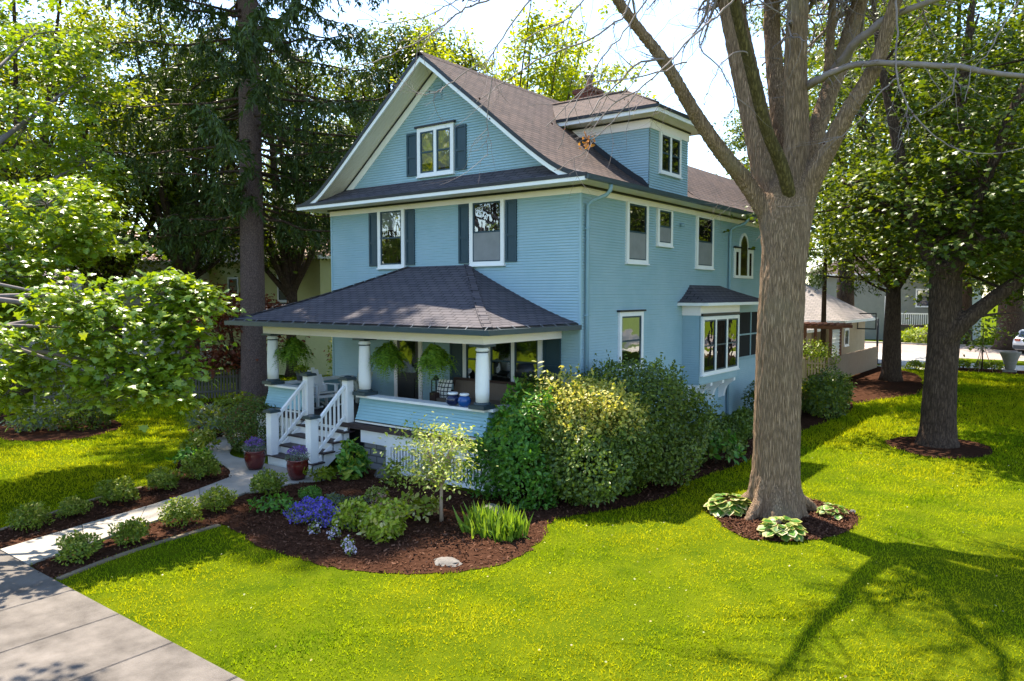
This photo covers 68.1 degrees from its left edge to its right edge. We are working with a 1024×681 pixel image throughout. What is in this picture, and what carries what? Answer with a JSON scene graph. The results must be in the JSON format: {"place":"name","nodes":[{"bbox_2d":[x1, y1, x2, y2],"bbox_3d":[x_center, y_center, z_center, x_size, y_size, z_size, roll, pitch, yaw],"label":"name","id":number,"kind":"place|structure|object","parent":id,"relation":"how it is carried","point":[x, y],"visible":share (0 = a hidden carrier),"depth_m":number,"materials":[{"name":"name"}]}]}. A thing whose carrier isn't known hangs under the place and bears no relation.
{"place":"outdoors","nodes":[
{"label":"outdoors","id":0,"kind":"place"},
{"bbox_2d":[0,551,243,680],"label":"sidewalk","id":1,"kind":"structure","parent":0,"point":[51,629],"depth_m":8.86,"materials":[{"name":"concrete"}]},
{"bbox_2d":[0,433,323,565],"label":"walkway","id":2,"kind":"structure","parent":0,"point":[35,550],"depth_m":14.20,"materials":[{"name":"concrete"}]},
{"bbox_2d":[242,436,265,469],"bbox_3d":[-6.030,2.612,17.676,0.638,0.768,0.565,3,4,37],"label":"flower pot","id":3,"kind":"object","parent":2,"relation":"on","point":[254,458],"visible":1,"depth_m":17.52,"materials":[{"name":"ceramic"}]},
{"bbox_2d":[284,445,310,480],"bbox_3d":[-4.757,2.680,16.717,0.632,0.749,0.572,3,4,37],"label":"flower pot","id":4,"kind":"object","parent":2,"relation":"on","point":[296,465],"visible":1,"depth_m":16.55,"materials":[{"name":"ceramic"}]},
{"bbox_2d":[0,305,1023,680],"bbox_3d":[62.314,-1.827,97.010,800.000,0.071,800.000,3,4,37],"label":"lawn","id":5,"kind":"structure","parent":0,"point":[598,621],"depth_m":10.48,"materials":[{"name":"green plant"}]},
{"bbox_2d":[0,413,121,440],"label":"mulch bed","id":6,"kind":"object","parent":5,"relation":"on","point":[41,434],"visible":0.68,"depth_m":22.50,"materials":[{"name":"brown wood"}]},
{"bbox_2d":[2,398,66,432],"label":"shade shrub","id":7,"kind":"object","parent":6,"relation":"on","point":[39,424],"visible":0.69,"depth_m":22.46,"materials":[{"name":"green plant"}]},
{"bbox_2d":[43,381,130,430],"bbox_3d":[-13.128,1.997,23.367,1.981,1.548,2.246,1,4,14],"label":"shade shrub","id":8,"kind":"object","parent":6,"relation":"on","point":[87,420],"visible":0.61,"depth_m":23.05,"materials":[{"name":"green plant"}]},
{"bbox_2d":[0,2,121,259],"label":"background tree","id":9,"kind":"object","parent":5,"relation":"on","point":[9,11],"visible":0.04,"depth_m":32.09,"materials":[{"name":"green plant"}]},
{"bbox_2d":[0,20,123,298],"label":"background tree","id":10,"kind":"object","parent":5,"relation":"on","point":[25,77],"visible":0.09,"depth_m":35.55,"materials":[{"name":"green plant"}]},
{"bbox_2d":[0,0,179,394],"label":"background tree","id":11,"kind":"object","parent":5,"relation":"on","point":[4,171],"visible":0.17,"depth_m":29.95,"materials":[{"name":"green plant"}]},
{"bbox_2d":[0,434,231,548],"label":"mulch bed","id":12,"kind":"object","parent":5,"relation":"on","point":[100,506],"visible":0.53,"depth_m":14.56,"materials":[{"name":"brown wood"}]},
{"bbox_2d":[4,500,54,532],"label":"azalea shrub","id":13,"kind":"object","parent":12,"relation":"on","point":[22,516],"visible":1,"depth_m":13.10,"materials":[{"name":"green plant"}]},
{"bbox_2d":[55,494,93,518],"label":"azalea shrub","id":14,"kind":"object","parent":12,"relation":"on","point":[73,506],"visible":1,"depth_m":13.90,"materials":[{"name":"green plant"}]},
{"bbox_2d":[93,473,140,505],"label":"azalea shrub","id":15,"kind":"object","parent":12,"relation":"on","point":[119,489],"visible":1,"depth_m":14.66,"materials":[{"name":"green plant"}]},
{"bbox_2d":[145,465,182,490],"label":"azalea shrub","id":16,"kind":"object","parent":12,"relation":"on","point":[163,478],"visible":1,"depth_m":15.69,"materials":[{"name":"green plant"}]},
{"bbox_2d":[175,433,222,450],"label":"perennial","id":17,"kind":"object","parent":12,"relation":"on","point":[203,442],"visible":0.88,"depth_m":19.54,"materials":[{"name":"green plant"}]},
{"bbox_2d":[179,447,221,479],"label":"azalea shrub","id":18,"kind":"object","parent":12,"relation":"on","point":[200,465],"visible":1,"depth_m":16.70,"materials":[{"name":"green plant"}]},
{"bbox_2d":[6,9,237,374],"bbox_3d":[-20.108,-6.956,38.681,13.018,17.511,13.233,1,4,12],"label":"background tree","id":19,"kind":"object","parent":5,"relation":"on","point":[108,266],"visible":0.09,"depth_m":36.64,"materials":[{"name":"green plant"}]},
{"bbox_2d":[0,0,251,432],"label":"leafy maple","id":20,"kind":"object","parent":5,"relation":"on","point":[64,316],"visible":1,"depth_m":14.85,"materials":[{"name":"green plant"}]},
{"bbox_2d":[43,230,211,369],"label":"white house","id":21,"kind":"structure","parent":5,"relation":"on","point":[149,270],"depth_m":42.47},
{"bbox_2d":[33,369,240,403],"bbox_3d":[-13.656,1.752,29.116,8.388,1.168,0.172,-1,4,-15],"label":"picket fence","id":22,"kind":"object","parent":5,"relation":"on","point":[214,391],"visible":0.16,"depth_m":29.70,"materials":[{"name":"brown wood"}]},
{"bbox_2d":[56,524,220,579],"bbox_3d":[-5.924,3.362,12.216,0.224,0.045,2.892,2,4,27],"label":"stone edging","id":23,"kind":"object","parent":5,"relation":"on","point":[79,570],"visible":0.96,"depth_m":12.03,"materials":[{"name":"grey stone"}]},
{"bbox_2d":[62,28,291,380],"bbox_3d":[-15.277,-6.255,35.844,10.313,16.455,11.895,-3,5,-40],"label":"background tree","id":24,"kind":"object","parent":5,"relation":"on","point":[177,264],"visible":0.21,"depth_m":34.98,"materials":[{"name":"green plant"}]},
{"bbox_2d":[56,0,300,367],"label":"background tree","id":25,"kind":"object","parent":5,"relation":"on","point":[163,33],"visible":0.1,"depth_m":36.09,"materials":[{"name":"green plant"}]},
{"bbox_2d":[187,400,260,437],"bbox_3d":[-7.884,2.517,25.967,5.762,0.001,8.565,-1,4,-20],"label":"mulch bed","id":26,"kind":"object","parent":5,"relation":"on","point":[199,427],"visible":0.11,"depth_m":23.68,"materials":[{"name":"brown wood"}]},
{"bbox_2d":[21,0,391,399],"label":"tall spruce","id":27,"kind":"object","parent":26,"relation":"on","point":[250,90],"visible":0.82,"depth_m":28.13,"materials":[{"name":"green plant"}]},
{"bbox_2d":[184,401,232,429],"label":"grassy perennial","id":28,"kind":"object","parent":26,"relation":"on","point":[194,417],"visible":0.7,"depth_m":22.18,"materials":[{"name":"plant"}]},
{"bbox_2d":[210,390,258,416],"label":"shade shrub","id":29,"kind":"object","parent":26,"relation":"on","point":[223,401],"visible":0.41,"depth_m":25.08,"materials":[{"name":"green plant"}]},
{"bbox_2d":[179,273,313,393],"bbox_3d":[-11.400,-0.181,30.225,5.485,4.998,5.145,3,4,37],"label":"russet tree","id":30,"kind":"object","parent":5,"relation":"on","point":[233,359],"visible":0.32,"depth_m":29.54,"materials":[{"name":"green plant"}]},
{"bbox_2d":[216,396,280,452],"bbox_3d":[-6.784,2.172,19.863,1.715,1.508,1.625,1,4,15],"label":"boxwood hedge","id":31,"kind":"object","parent":5,"relation":"on","point":[228,419],"visible":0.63,"depth_m":19.35,"materials":[{"name":"green plant"}]},
{"bbox_2d":[169,43,366,376],"bbox_3d":[-10.915,-6.188,38.225,11.984,16.031,11.143,0,4,7],"label":"background tree","id":32,"kind":"object","parent":5,"relation":"on","point":[290,271],"visible":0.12,"depth_m":37.25,"materials":[{"name":"green plant"}]},
{"bbox_2d":[206,220,330,362],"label":"yellow house","id":33,"kind":"structure","parent":5,"relation":"on","point":[316,280],"depth_m":41.52,"materials":[{"name":"yellow paint"}]},
{"bbox_2d":[266,303,332,375],"bbox_3d":[-11.756,-0.131,39.642,5.840,3.650,2.320,3,4,37],"label":"porch annex","id":34,"kind":"object","parent":5,"relation":"on","point":[317,345],"visible":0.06,"depth_m":38.19,"materials":[{"name":"yellow"}]},
{"bbox_2d":[297,13,491,177],"bbox_3d":[-6.188,-8.093,43.169,12.375,19.237,11.385,-2,4,-34],"label":"background tree","id":35,"kind":"object","parent":5,"relation":"on","point":[396,65],"visible":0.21,"depth_m":39.95,"materials":[{"name":"green plant"}]},
{"bbox_2d":[31,401,852,577],"bbox_3d":[3.240,2.812,21.112,7.147,0.001,28.364,3,4,37],"label":"mulch bed","id":36,"kind":"object","parent":5,"relation":"on","point":[808,420],"visible":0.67,"depth_m":13.09,"materials":[{"name":"brown wood"}]},
{"bbox_2d":[51,529,104,565],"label":"azalea shrub","id":37,"kind":"object","parent":36,"relation":"on","point":[78,543],"visible":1,"depth_m":11.57,"materials":[{"name":"green plant"}]},
{"bbox_2d":[107,516,150,547],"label":"azalea shrub","id":38,"kind":"object","parent":36,"relation":"on","point":[128,530],"visible":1,"depth_m":12.33,"materials":[{"name":"green plant"}]},
{"bbox_2d":[157,495,203,528],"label":"azalea shrub","id":39,"kind":"object","parent":36,"relation":"on","point":[181,512],"visible":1,"depth_m":13.33,"materials":[{"name":"green plant"}]},
{"bbox_2d":[198,484,237,512],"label":"azalea shrub","id":40,"kind":"object","parent":36,"relation":"on","point":[207,499],"visible":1,"depth_m":14.19,"materials":[{"name":"green plant"}]},
{"bbox_2d":[249,467,287,495],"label":"azalea shrub","id":41,"kind":"object","parent":36,"relation":"on","point":[266,482],"visible":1,"depth_m":15.32,"materials":[{"name":"green plant"}]},
{"bbox_2d":[247,492,297,513],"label":"ground cover","id":42,"kind":"object","parent":36,"relation":"on","point":[271,503],"visible":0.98,"depth_m":14.19,"materials":[{"name":"green plant"}]},
{"bbox_2d":[303,465,335,481],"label":"perennial","id":43,"kind":"object","parent":36,"relation":"on","point":[323,472],"visible":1,"depth_m":16.46,"materials":[{"name":"green plant"}]},
{"bbox_2d":[283,496,356,527],"bbox_3d":[-3.517,3.073,13.811,1.953,0.443,1.070,3,4,37],"label":"blue phlox","id":44,"kind":"object","parent":36,"relation":"on","point":[308,509],"visible":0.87,"depth_m":13.69,"materials":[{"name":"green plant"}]},
{"bbox_2d":[331,495,372,531],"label":"lime shrub","id":45,"kind":"object","parent":36,"relation":"on","point":[347,515],"visible":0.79,"depth_m":13.10,"materials":[{"name":"green plant"}]},
{"bbox_2d":[335,437,373,480],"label":"hydrangea","id":46,"kind":"object","parent":36,"relation":"on","point":[357,465],"visible":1,"depth_m":16.74,"materials":[{"name":"green plant"}]},
{"bbox_2d":[357,496,415,543],"bbox_3d":[-2.155,3.034,12.768,0.816,0.750,0.991,2,4,24],"label":"lime shrub","id":47,"kind":"object","parent":36,"relation":"on","point":[380,526],"visible":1,"depth_m":12.58,"materials":[{"name":"green plant"}]},
{"bbox_2d":[377,450,404,487],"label":"young shrub","id":48,"kind":"object","parent":36,"relation":"on","point":[394,472],"visible":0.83,"depth_m":16.06,"materials":[{"name":"green plant"}]},
{"bbox_2d":[393,489,439,522],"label":"variegated perennial","id":49,"kind":"object","parent":36,"relation":"on","point":[418,503],"visible":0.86,"depth_m":13.62,"materials":[{"name":"green plant"}]},
{"bbox_2d":[372,411,486,521],"bbox_3d":[-1.308,2.313,13.645,2.144,1.936,2.454,0,3,1],"label":"ornamental tree","id":50,"kind":"object","parent":36,"relation":"on","point":[438,478],"visible":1,"depth_m":13.51,"materials":[{"name":"green plant"}]},
{"bbox_2d":[452,499,532,542],"bbox_3d":[-0.196,3.048,13.058,1.470,0.579,1.361,3,4,37],"label":"iris clump","id":51,"kind":"object","parent":36,"relation":"on","point":[501,525],"visible":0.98,"depth_m":12.79,"materials":[{"name":"green plant"}]},
{"bbox_2d":[461,375,583,510],"bbox_3d":[0.245,2.007,15.288,2.232,2.534,2.474,3,4,37],"label":"privet shrub","id":52,"kind":"object","parent":36,"relation":"on","point":[515,458],"visible":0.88,"depth_m":14.66,"materials":[{"name":"green plant"}]},
{"bbox_2d":[513,364,669,507],"bbox_3d":[1.525,1.858,15.446,3.065,2.721,3.114,3,4,37],"label":"yew shrub","id":53,"kind":"object","parent":36,"relation":"on","point":[624,467],"visible":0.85,"depth_m":14.63,"materials":[{"name":"green plant"}]},
{"bbox_2d":[572,350,724,485],"bbox_3d":[2.588,1.663,17.233,4.166,2.926,4.120,3,4,37],"label":"yew shrub","id":54,"kind":"object","parent":36,"relation":"on","point":[673,405],"visible":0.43,"depth_m":16.20,"materials":[{"name":"green plant"}]},
{"bbox_2d":[694,428,746,464],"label":"fern clump","id":55,"kind":"object","parent":36,"relation":"on","point":[720,442],"visible":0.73,"depth_m":17.89,"materials":[{"name":"green plant"}]},
{"bbox_2d":[692,411,752,449],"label":"side shrub","id":56,"kind":"object","parent":36,"relation":"on","point":[741,429],"visible":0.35,"depth_m":19.78,"materials":[{"name":"green plant"}]},
{"bbox_2d":[801,375,852,418],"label":"side shrub","id":57,"kind":"object","parent":36,"relation":"on","point":[813,398],"visible":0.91,"depth_m":25.17,"materials":[{"name":"green plant"}]},
{"bbox_2d":[806,365,856,404],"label":"side shrub","id":58,"kind":"object","parent":36,"relation":"on","point":[835,376],"visible":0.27,"depth_m":27.88,"materials":[{"name":"green plant"}]},
{"bbox_2d":[224,51,816,493],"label":"blue house","id":59,"kind":"structure","parent":5,"relation":"on","point":[486,271],"depth_m":19.53,"materials":[{"name":"paint"}]},
{"bbox_2d":[272,335,316,377],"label":"hanging fern","id":60,"kind":"object","parent":59,"relation":"hanging from","point":[292,349],"visible":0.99,"depth_m":20.00,"materials":[{"name":"plant"}]},
{"bbox_2d":[307,367,340,408],"bbox_3d":[-5.134,1.285,20.421,0.941,1.065,0.700,3,5,42],"label":"rocking chair","id":61,"kind":"object","parent":59,"relation":"on","point":[320,389],"visible":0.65,"depth_m":20.50,"materials":[{"name":"white paint"}]},
{"bbox_2d":[368,340,411,384],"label":"hanging fern","id":62,"kind":"object","parent":59,"relation":"hanging from","point":[391,355],"visible":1,"depth_m":17.78,"materials":[{"name":"plant"}]},
{"bbox_2d":[376,209,405,269],"bbox_3d":[-3.371,-2.808,21.090,1.100,1.635,0.098,3,4,37],"label":"window","id":63,"kind":"structure","parent":59,"relation":"in","point":[390,223],"depth_m":21.11,"materials":[{"name":"glass"}]},
{"bbox_2d":[394,340,422,399],"bbox_3d":[-2.894,0.661,20.919,1.080,2.220,0.123,3,4,37],"label":"door","id":64,"kind":"structure","parent":59,"relation":"in","point":[406,386],"depth_m":20.89,"materials":[{"name":"black glass"}]},
{"bbox_2d":[414,120,455,178],"bbox_3d":[-2.024,-5.006,19.917,1.420,1.365,0.110,3,4,37],"label":"window","id":65,"kind":"structure","parent":59,"relation":"in","point":[435,142],"depth_m":19.89,"materials":[{"name":"white paint"}]},
{"bbox_2d":[413,342,460,397],"bbox_3d":[-1.730,0.615,17.074,1.044,1.250,1.156,3,4,37],"label":"hanging fern","id":66,"kind":"object","parent":59,"relation":"hanging from","point":[434,356],"visible":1,"depth_m":16.89,"materials":[{"name":"plant"}]},
{"bbox_2d":[430,377,522,404],"bbox_3d":[-0.800,1.461,18.483,2.420,0.920,0.920,3,4,37],"label":"wicker sofa","id":67,"kind":"object","parent":59,"relation":"on","point":[497,389],"visible":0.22,"depth_m":18.69,"materials":[{"name":"brown wicker"}]},
{"bbox_2d":[468,199,505,266],"bbox_3d":[-0.638,-2.681,19.004,1.160,1.635,0.098,3,4,37],"label":"window","id":68,"kind":"structure","parent":59,"relation":"in","point":[486,218],"depth_m":19.00,"materials":[{"name":"grey glass"}]},
{"bbox_2d":[462,340,542,387],"bbox_3d":[-0.281,0.520,18.925,2.540,1.535,0.098,3,4,37],"label":"window","id":69,"kind":"structure","parent":59,"relation":"in","point":[504,358],"depth_m":18.84,"materials":[{"name":"clear glass"}]},
{"bbox_2d":[617,309,645,371],"bbox_3d":[3.060,-0.014,19.385,0.110,1.545,1.380,3,4,37],"label":"window","id":70,"kind":"structure","parent":59,"relation":"in","point":[630,340],"depth_m":19.39,"materials":[{"name":"glass"}]},
{"bbox_2d":[625,201,649,264],"bbox_3d":[3.228,-2.728,19.450,0.098,1.555,1.190,3,4,37],"label":"window","id":71,"kind":"structure","parent":59,"relation":"in","point":[637,215],"depth_m":19.44,"materials":[{"name":"grey glass"}]},
{"bbox_2d":[656,208,673,247],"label":"window","id":72,"kind":"structure","parent":59,"relation":"in","point":[664,224],"depth_m":20.66,"materials":[{"name":"white paint"}]},
{"bbox_2d":[658,130,682,178],"bbox_3d":[4.370,-5.093,20.853,0.098,1.145,1.330,3,4,37],"label":"window","id":73,"kind":"structure","parent":59,"relation":"in","point":[670,152],"depth_m":20.81,"materials":[{"name":"white paint"}]},
{"bbox_2d":[695,216,714,269],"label":"window","id":74,"kind":"structure","parent":59,"relation":"in","point":[704,249],"depth_m":22.81,"materials":[{"name":"white paint"}]},
{"bbox_2d":[700,315,739,376],"bbox_3d":[6.279,0.118,22.728,0.098,1.715,2.840,3,4,37],"label":"window","id":75,"kind":"structure","parent":59,"relation":"in","point":[719,334],"depth_m":22.66,"materials":[{"name":"glass"}]},
{"bbox_2d":[733,233,754,278],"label":"arched window","id":76,"kind":"structure","parent":59,"relation":"in","point":[743,255],"depth_m":25.44,"materials":[{"name":"white paint"}]},
{"bbox_2d":[385,0,656,101],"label":"yellow green tree","id":77,"kind":"object","parent":5,"relation":"on","point":[554,77],"visible":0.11,"depth_m":37.95,"materials":[{"name":"green plant"}]},
{"bbox_2d":[704,494,863,542],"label":"bark mulch","id":78,"kind":"object","parent":5,"relation":"on","point":[816,519],"visible":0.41,"depth_m":13.47,"materials":[{"name":"brown wood"}]},
{"bbox_2d":[342,0,1023,523],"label":"bare tree","id":79,"kind":"object","parent":78,"relation":"on","point":[792,148],"visible":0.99,"depth_m":13.73,"materials":[{"name":"brown plant"}]},
{"bbox_2d":[703,493,751,516],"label":"hosta","id":80,"kind":"object","parent":78,"relation":"on","point":[730,507],"visible":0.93,"depth_m":14.02,"materials":[{"name":"green plant"}]},
{"bbox_2d":[757,515,807,541],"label":"hosta","id":81,"kind":"object","parent":78,"relation":"on","point":[797,531],"visible":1,"depth_m":12.67,"materials":[{"name":"green plant"}]},
{"bbox_2d":[802,357,825,383],"bbox_3d":[12.736,1.334,35.160,3.368,1.269,0.156,2,4,32],"label":"picket fence","id":82,"kind":"object","parent":5,"relation":"on","point":[804,369],"visible":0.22,"depth_m":34.63,"materials":[{"name":"brown wood"}]},
{"bbox_2d":[803,337,840,375],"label":"climbing vine","id":83,"kind":"object","parent":82,"relation":"attached to","point":[810,352],"visible":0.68,"depth_m":34.72,"materials":[{"name":"green plant"}]},
{"bbox_2d":[803,322,852,373],"bbox_3d":[14.809,0.535,36.183,2.250,2.740,2.600,3,4,37],"label":"garden arbor","id":84,"kind":"object","parent":5,"relation":"on","point":[835,337],"visible":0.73,"depth_m":35.76,"materials":[{"name":"orange wood"}]},
{"bbox_2d":[705,0,952,305],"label":"background tree","id":85,"kind":"object","parent":5,"relation":"on","point":[845,296],"visible":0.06,"depth_m":49.91,"materials":[{"name":"green plant"}]},
{"bbox_2d":[804,285,874,366],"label":"garage","id":86,"kind":"structure","parent":5,"relation":"on","point":[841,311],"depth_m":43.01,"materials":[{"name":"beige paint"}]},
{"bbox_2d":[806,171,885,371],"bbox_3d":[15.802,-3.673,37.331,4.969,11.000,5.740,1,4,16],"label":"drooping conifer","id":87,"kind":"object","parent":5,"relation":"on","point":[822,277],"visible":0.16,"depth_m":37.40,"materials":[{"name":"green wood"}]},
{"bbox_2d":[826,346,877,380],"bbox_3d":[17.273,1.139,38.236,0.080,1.184,9.892,3,4,37],"label":"board fence","id":88,"kind":"object","parent":5,"relation":"on","point":[856,362],"visible":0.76,"depth_m":38.41,"materials":[{"name":"brown wood"}]},
{"bbox_2d":[844,366,922,402],"bbox_3d":[17.470,1.928,35.584,3.327,0.001,16.764,2,4,30],"label":"mulch bed","id":89,"kind":"object","parent":5,"relation":"on","point":[870,386],"visible":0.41,"depth_m":33.67,"materials":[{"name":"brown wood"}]},
{"bbox_2d":[808,104,981,381],"bbox_3d":[17.188,-4.554,35.677,10.787,13.085,11.856,3,4,37],"label":"background tree","id":90,"kind":"object","parent":89,"relation":"on","point":[891,369],"visible":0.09,"depth_m":35.59,"materials":[{"name":"green plant"}]},
{"bbox_2d":[807,256,985,342],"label":"house","id":91,"kind":"structure","parent":5,"relation":"on","point":[916,314],"depth_m":68.61,"materials":[{"name":"grey"}]},
{"bbox_2d":[783,0,1023,264],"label":"background tree","id":92,"kind":"object","parent":5,"relation":"on","point":[813,101],"visible":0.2,"depth_m":28.59,"materials":[{"name":"green plant"}]},
{"bbox_2d":[901,323,964,342],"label":"street hedge","id":93,"kind":"object","parent":5,"relation":"on","point":[909,335],"visible":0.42,"depth_m":62.52,"materials":[{"name":"green plant"}]},
{"bbox_2d":[885,436,992,457],"bbox_3d":[11.447,2.850,20.422,2.566,0.001,3.297,3,4,37],"label":"mulch bed","id":94,"kind":"object","parent":5,"relation":"on","point":[970,449],"visible":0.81,"depth_m":19.99,"materials":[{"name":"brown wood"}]},
{"bbox_2d":[723,0,1023,448],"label":"lawn tree","id":95,"kind":"object","parent":94,"relation":"on","point":[943,253],"visible":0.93,"depth_m":20.54,"materials":[{"name":"green plant"}]},
{"bbox_2d":[867,0,1023,256],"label":"background tree","id":96,"kind":"object","parent":5,"relation":"on","point":[989,55],"visible":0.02,"depth_m":28.10,"materials":[{"name":"green plant"}]},
{"bbox_2d":[910,146,998,343],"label":"background tree","id":97,"kind":"object","parent":5,"relation":"on","point":[966,301],"visible":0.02,"depth_m":62.47,"materials":[{"name":"green plant"}]},
{"bbox_2d":[909,0,1023,263],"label":"background tree","id":98,"kind":"object","parent":5,"relation":"on","point":[991,13],"visible":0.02,"depth_m":36.31,"materials":[{"name":"green plant"}]},
{"bbox_2d":[923,121,1023,316],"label":"background tree","id":99,"kind":"object","parent":5,"relation":"on","point":[992,276],"visible":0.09,"depth_m":33.51,"materials":[{"name":"green plant"}]},
{"bbox_2d":[958,367,1023,373],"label":"mulch bed","id":100,"kind":"object","parent":5,"relation":"on","point":[984,370],"visible":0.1,"depth_m":40.75,"materials":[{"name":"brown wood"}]},
{"bbox_2d":[960,309,1023,371],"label":"staked sapling","id":101,"kind":"object","parent":100,"relation":"on","point":[994,335],"visible":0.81,"depth_m":40.22,"materials":[{"name":"green plant"}]},
{"bbox_2d":[999,351,1021,371],"bbox_3d":[26.365,1.128,40.104,1.000,1.080,1.000,3,4,37],"label":"stone urn","id":102,"kind":"object","parent":100,"relation":"on","point":[1010,359],"visible":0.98,"depth_m":39.86,"materials":[{"name":"grey stone"}]},
{"bbox_2d":[962,130,1023,350],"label":"background tree","id":103,"kind":"object","parent":5,"relation":"on","point":[1016,325],"visible":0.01,"depth_m":55.74,"materials":[{"name":"green plant"}]},
{"bbox_2d":[0,0,1023,297],"label":"sky","id":104,"kind":"structure","parent":0,"point":[490,18],"materials":[{"name":"white"}]},
{"bbox_2d":[864,343,1023,360],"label":"street","id":105,"kind":"structure","parent":0,"point":[921,350],"depth_m":54.45,"materials":[{"name":"grey asphalt"}]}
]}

